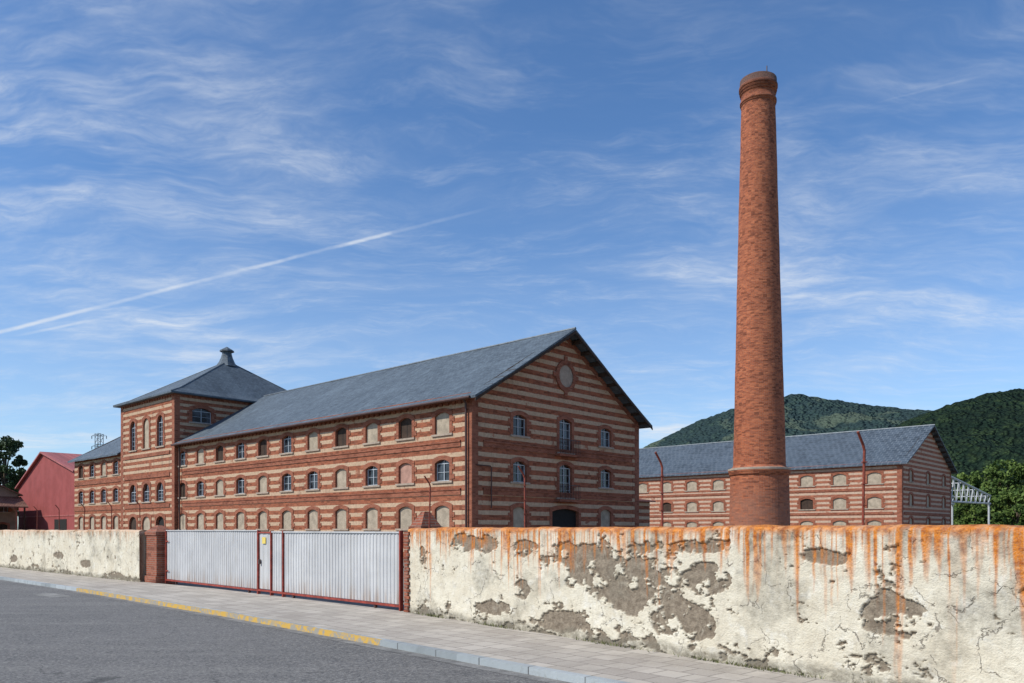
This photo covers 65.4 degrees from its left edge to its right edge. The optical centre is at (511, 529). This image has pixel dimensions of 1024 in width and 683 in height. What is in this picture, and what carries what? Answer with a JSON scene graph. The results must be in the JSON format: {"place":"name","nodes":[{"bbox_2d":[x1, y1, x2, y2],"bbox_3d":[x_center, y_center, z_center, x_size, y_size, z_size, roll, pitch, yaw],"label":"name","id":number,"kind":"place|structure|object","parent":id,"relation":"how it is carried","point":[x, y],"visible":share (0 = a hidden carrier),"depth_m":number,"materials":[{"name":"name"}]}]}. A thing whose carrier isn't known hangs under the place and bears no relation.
{"place":"outdoors","nodes":[
{"label":"outdoors","id":0,"kind":"place"},
{"bbox_2d":[0,507,6,511],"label":"window glass","id":1,"kind":"object","parent":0,"point":[1,509],"visible":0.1,"depth_m":106.96,"materials":[{"name":"black glass"}]},
{"bbox_2d":[0,581,546,682],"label":"road","id":2,"kind":"structure","parent":0,"point":[77,638],"depth_m":12.36,"materials":[{"name":"grey asphalt"}]},
{"bbox_2d":[34,593,69,597],"bbox_3d":[-13.411,1.896,23.201,1.831,0.001,0.617,0,0,44],"label":"road patch","id":3,"kind":"object","parent":2,"relation":"on","point":[50,595],"visible":1,"depth_m":23.07,"materials":[{"name":"grey asphalt"}]},
{"bbox_2d":[76,588,381,645],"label":"yellow line","id":4,"kind":"structure","parent":2,"relation":"on","point":[347,636],"depth_m":16.48,"materials":[{"name":"yellow paint"}]},
{"bbox_2d":[0,580,570,682],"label":"gutter","id":5,"kind":"object","parent":2,"relation":"on","point":[513,673],"visible":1,"depth_m":13.31,"materials":[{"name":"concrete"}]},
{"bbox_2d":[165,530,403,610],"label":"sheet metal gate","id":6,"kind":"structure","parent":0,"point":[366,567],"depth_m":20.98,"materials":[{"name":"grey metal"}]},
{"bbox_2d":[175,560,407,610],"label":"yard","id":7,"kind":"structure","parent":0,"point":[216,587],"depth_m":23.67,"materials":[{"name":"grey concrete"}]},
{"bbox_2d":[0,529,146,581],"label":"stucco boundary wall","id":8,"kind":"structure","parent":7,"relation":"on","point":[119,554],"depth_m":31.56,"materials":[{"name":"beige paint"}]},
{"bbox_2d":[107,501,111,529],"bbox_3d":[-15.280,0.155,30.293,0.096,2.491,0.190,0,0,25],"label":"rusty fence post","id":9,"kind":"object","parent":8,"relation":"attached to","point":[111,515],"visible":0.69,"depth_m":30.33,"materials":[{"name":"metal"}]},
{"bbox_2d":[135,500,140,529],"bbox_3d":[-13.350,0.155,28.465,0.218,2.491,0.089,0,0,-33],"label":"rusty fence post","id":10,"kind":"object","parent":8,"relation":"attached to","point":[139,514],"visible":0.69,"depth_m":28.48,"materials":[{"name":"metal"}]},
{"bbox_2d":[144,525,174,584],"bbox_3d":[-12.198,0.895,27.573,0.660,2.110,1.090,0,0,-45],"label":"brickwork","id":11,"kind":"object","parent":7,"relation":"on","point":[155,554],"visible":0.59,"depth_m":27.20,"materials":[{"name":"brick"}]},
{"bbox_2d":[77,365,613,529],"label":"sills","id":12,"kind":"structure","parent":7,"relation":"on","point":[566,377],"depth_m":59.36,"materials":[{"name":"stone"}]},
{"bbox_2d":[131,421,575,529],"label":"dark openings","id":13,"kind":"object","parent":7,"relation":"on","point":[563,518],"visible":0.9,"depth_m":57.12,"materials":[{"name":"black"}]},
{"bbox_2d":[75,340,634,556],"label":"walls","id":14,"kind":"structure","parent":7,"relation":"on","point":[589,404],"depth_m":58.73,"materials":[{"name":"brick"}]},
{"bbox_2d":[74,338,638,541],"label":"brick trim","id":15,"kind":"structure","parent":14,"relation":"attached to","point":[473,458],"depth_m":60.48,"materials":[{"name":"red brick"}]},
{"bbox_2d":[80,411,608,503],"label":"window frames","id":16,"kind":"structure","parent":15,"relation":"attached to","point":[444,463],"depth_m":62.58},
{"bbox_2d":[81,408,607,502],"bbox_3d":[-22.376,-7.225,78.380,67.290,9.850,14.965,0,0,43],"label":"window glass","id":17,"kind":"object","parent":16,"relation":"in","point":[199,416],"visible":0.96,"depth_m":60.63,"materials":[{"name":"grey glass"}]},
{"bbox_2d":[80,413,609,529],"bbox_3d":[-22.373,-4.850,78.302,67.400,13.300,15.075,0,0,43],"label":"blind window infill","id":18,"kind":"object","parent":15,"relation":"on","point":[442,427],"visible":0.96,"depth_m":60.26,"materials":[{"name":"paint"}]},
{"bbox_2d":[80,331,652,529],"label":"timber shutters and rafters","id":19,"kind":"object","parent":15,"relation":"on","point":[341,436],"visible":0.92,"depth_m":58.82,"materials":[{"name":"brown wood"}]},
{"bbox_2d":[171,395,579,529],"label":"downpipes","id":20,"kind":"object","parent":15,"relation":"on","point":[463,398],"visible":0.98,"depth_m":55.94,"materials":[{"name":"brown metal"}]},
{"bbox_2d":[400,463,411,483],"bbox_3d":[-7.199,-3.880,54.474,1.400,1.400,0.001,0,0,43],"label":"pink blind window infill","id":21,"kind":"object","parent":15,"relation":"attached to","point":[405,472],"visible":1,"depth_m":54.49,"materials":[{"name":"paint"}]},
{"bbox_2d":[67,329,651,462],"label":"roof","id":22,"kind":"structure","parent":14,"relation":"on","point":[473,372],"depth_m":65.43,"materials":[{"name":"stone"}]},
{"bbox_2d":[216,347,235,365],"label":"roof cupola","id":23,"kind":"object","parent":22,"relation":"on","point":[226,358],"visible":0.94,"depth_m":87.83,"materials":[{"name":"grey metal"}]},
{"bbox_2d":[113,327,575,405],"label":"roof flashing","id":24,"kind":"object","parent":22,"relation":"on","point":[368,372],"visible":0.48,"depth_m":71.50,"materials":[{"name":"grey metal"}]},
{"bbox_2d":[408,511,442,529],"bbox_3d":[-1.969,0.765,18.137,0.600,2.370,0.570,0,0,-38],"label":"brickwork","id":25,"kind":"object","parent":7,"relation":"on","point":[421,520],"visible":0.02,"depth_m":18.00,"materials":[{"name":"brick"}]},
{"bbox_2d":[639,499,655,526],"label":"brick annex","id":26,"kind":"object","parent":7,"relation":"on","point":[644,512],"visible":0.02,"depth_m":73.24,"materials":[{"name":"brick"}]},
{"bbox_2d":[728,66,790,525],"bbox_3d":[16.131,-14.050,52.000,3.954,32.001,3.954,0,0,0],"label":"brick chimney","id":27,"kind":"object","parent":7,"relation":"on","point":[759,471],"visible":0.98,"depth_m":50.84,"materials":[{"name":"brick"}]},
{"bbox_2d":[639,424,957,526],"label":"striped brick warehouse","id":28,"kind":"structure","parent":7,"relation":"on","point":[909,470],"depth_m":109.47,"materials":[{"name":"brick"}]},
{"bbox_2d":[0,567,845,682],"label":"pavement","id":29,"kind":"structure","parent":0,"point":[619,663],"depth_m":13.60,"materials":[{"name":"grey concrete"}]},
{"bbox_2d":[403,532,409,612],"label":"brick wall end","id":30,"kind":"structure","parent":29,"relation":"on","point":[406,576],"depth_m":17.43,"materials":[{"name":"red brick"}]},
{"bbox_2d":[0,566,874,682],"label":"weeds","id":31,"kind":"object","parent":29,"relation":"on","point":[704,659],"visible":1,"depth_m":11.26,"materials":[{"name":"green plant"}]},
{"bbox_2d":[0,0,1023,484],"label":"sky","id":32,"kind":"structure","parent":0,"point":[310,191],"materials":[{"name":"blue"}]},
{"bbox_2d":[644,394,930,447],"bbox_3d":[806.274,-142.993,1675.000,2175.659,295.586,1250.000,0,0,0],"label":"hills","id":33,"kind":"structure","parent":0,"point":[805,415],"depth_m":1603.33,"materials":[{"name":"green plant"}]},
{"bbox_2d":[895,388,1023,500],"bbox_3d":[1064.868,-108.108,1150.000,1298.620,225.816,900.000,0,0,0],"label":"hills","id":34,"kind":"structure","parent":0,"point":[979,433],"depth_m":1050.05,"materials":[{"name":"green plant"}]},
{"label":"ground","id":35,"kind":"structure","parent":0,"visible":0},
{"bbox_2d":[0,458,13,483],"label":"pine tree","id":36,"kind":"object","parent":35,"relation":"on","point":[2,475],"visible":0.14,"depth_m":152.32,"materials":[{"name":"green plant"}]},
{"bbox_2d":[0,487,17,529],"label":"walls","id":37,"kind":"structure","parent":35,"relation":"on","point":[10,518],"depth_m":107.38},
{"bbox_2d":[0,507,11,529],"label":"brick trim","id":38,"kind":"structure","parent":37,"relation":"attached to","point":[8,524],"depth_m":107.17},
{"bbox_2d":[0,484,27,507],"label":"roof","id":39,"kind":"structure","parent":37,"relation":"on","point":[12,502],"depth_m":106.11,"materials":[{"name":"brown tile"}]},
{"bbox_2d":[0,508,25,529],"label":"timber shutters and rafters","id":40,"kind":"object","parent":35,"relation":"on","point":[2,526],"visible":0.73,"depth_m":105.95,"materials":[{"name":"brown wood"}]},
{"bbox_2d":[0,435,26,508],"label":"pine tree","id":41,"kind":"object","parent":35,"relation":"on","point":[13,446],"visible":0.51,"depth_m":148.97,"materials":[{"name":"green plant"}]},
{"bbox_2d":[5,455,27,529],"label":"pine tree","id":42,"kind":"object","parent":35,"relation":"on","point":[18,461],"visible":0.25,"depth_m":148.63,"materials":[{"name":"green plant"}]},
{"bbox_2d":[0,576,78,590],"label":"kerb","id":43,"kind":"structure","parent":35,"relation":"on","point":[40,583],"depth_m":27.27,"materials":[{"name":"concrete"}]},
{"bbox_2d":[15,452,81,529],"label":"red warehouse","id":44,"kind":"structure","parent":35,"relation":"on","point":[45,485],"depth_m":106.96,"materials":[{"name":"paint"}]},
{"bbox_2d":[91,433,106,448],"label":"lattice pylon","id":45,"kind":"object","parent":35,"relation":"on","point":[100,441],"visible":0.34,"depth_m":249.91,"materials":[{"name":"metal"}]},
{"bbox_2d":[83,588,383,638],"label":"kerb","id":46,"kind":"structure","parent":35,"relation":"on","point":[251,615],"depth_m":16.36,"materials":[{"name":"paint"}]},
{"bbox_2d":[380,639,629,682],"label":"kerb","id":47,"kind":"structure","parent":35,"relation":"on","point":[556,674],"depth_m":10.89,"materials":[{"name":"concrete"}]},
{"bbox_2d":[408,524,1023,682],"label":"stucco boundary wall","id":48,"kind":"structure","parent":35,"relation":"on","point":[904,603],"depth_m":10.29,"materials":[{"name":"beige paint"}]},
{"bbox_2d":[424,476,431,527],"bbox_3d":[-1.856,0.105,17.485,0.197,2.591,0.091,0,0,-30],"label":"rusty fence post","id":49,"kind":"object","parent":48,"relation":"attached to","point":[430,492],"visible":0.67,"depth_m":17.49,"materials":[{"name":"metal"}]},
{"bbox_2d":[518,466,525,527],"bbox_3d":[0.188,0.105,14.807,0.206,2.590,0.081,0,0,-27],"label":"rusty fence post","id":50,"kind":"object","parent":48,"relation":"attached to","point":[524,485],"visible":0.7,"depth_m":14.82,"materials":[{"name":"metal"}]},
{"bbox_2d":[654,452,663,525],"bbox_3d":[2.244,0.105,12.149,0.206,2.590,0.081,0,0,-27],"label":"rusty fence post","id":51,"kind":"object","parent":48,"relation":"attached to","point":[661,476],"visible":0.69,"depth_m":12.16,"materials":[{"name":"metal"}]},
{"bbox_2d":[857,431,866,524],"bbox_3d":[4.213,0.105,9.639,0.197,2.591,0.090,0,0,-30],"label":"rusty fence post","id":52,"kind":"object","parent":48,"relation":"attached to","point":[863,483],"visible":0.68,"depth_m":9.65,"materials":[{"name":"metal"}]},
{"bbox_2d":[953,472,986,524],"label":"broadleaf tree","id":53,"kind":"object","parent":35,"relation":"on","point":[972,478],"visible":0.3,"depth_m":156.49,"materials":[{"name":"green plant"}]},
{"bbox_2d":[951,476,990,524],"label":"steel truss canopy","id":54,"kind":"object","parent":35,"relation":"on","point":[964,490],"visible":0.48,"depth_m":126.89,"materials":[{"name":"white metal"}]},
{"bbox_2d":[953,495,991,524],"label":"broadleaf tree","id":55,"kind":"object","parent":35,"relation":"on","point":[969,518],"visible":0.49,"depth_m":150.96,"materials":[{"name":"green plant"}]},
{"bbox_2d":[962,464,1005,518],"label":"broadleaf tree","id":56,"kind":"object","parent":35,"relation":"on","point":[977,472],"visible":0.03,"depth_m":164.06,"materials":[{"name":"green plant"}]},
{"bbox_2d":[968,492,1011,523],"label":"broadleaf tree","id":57,"kind":"object","parent":35,"relation":"on","point":[993,509],"visible":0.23,"depth_m":148.90,"materials":[{"name":"green plant"}]},
{"bbox_2d":[975,459,1023,523],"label":"broadleaf tree","id":58,"kind":"object","parent":35,"relation":"on","point":[996,483],"visible":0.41,"depth_m":149.71,"materials":[{"name":"green plant"}]},
{"bbox_2d":[990,488,1023,525],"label":"broadleaf tree","id":59,"kind":"object","parent":35,"relation":"on","point":[1012,515],"visible":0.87,"depth_m":137.60,"materials":[{"name":"green plant"}]},
{"bbox_2d":[996,463,1023,521],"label":"broadleaf tree","id":60,"kind":"object","parent":35,"relation":"on","point":[1020,470],"visible":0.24,"depth_m":147.63,"materials":[{"name":"green plant"}]}
]}

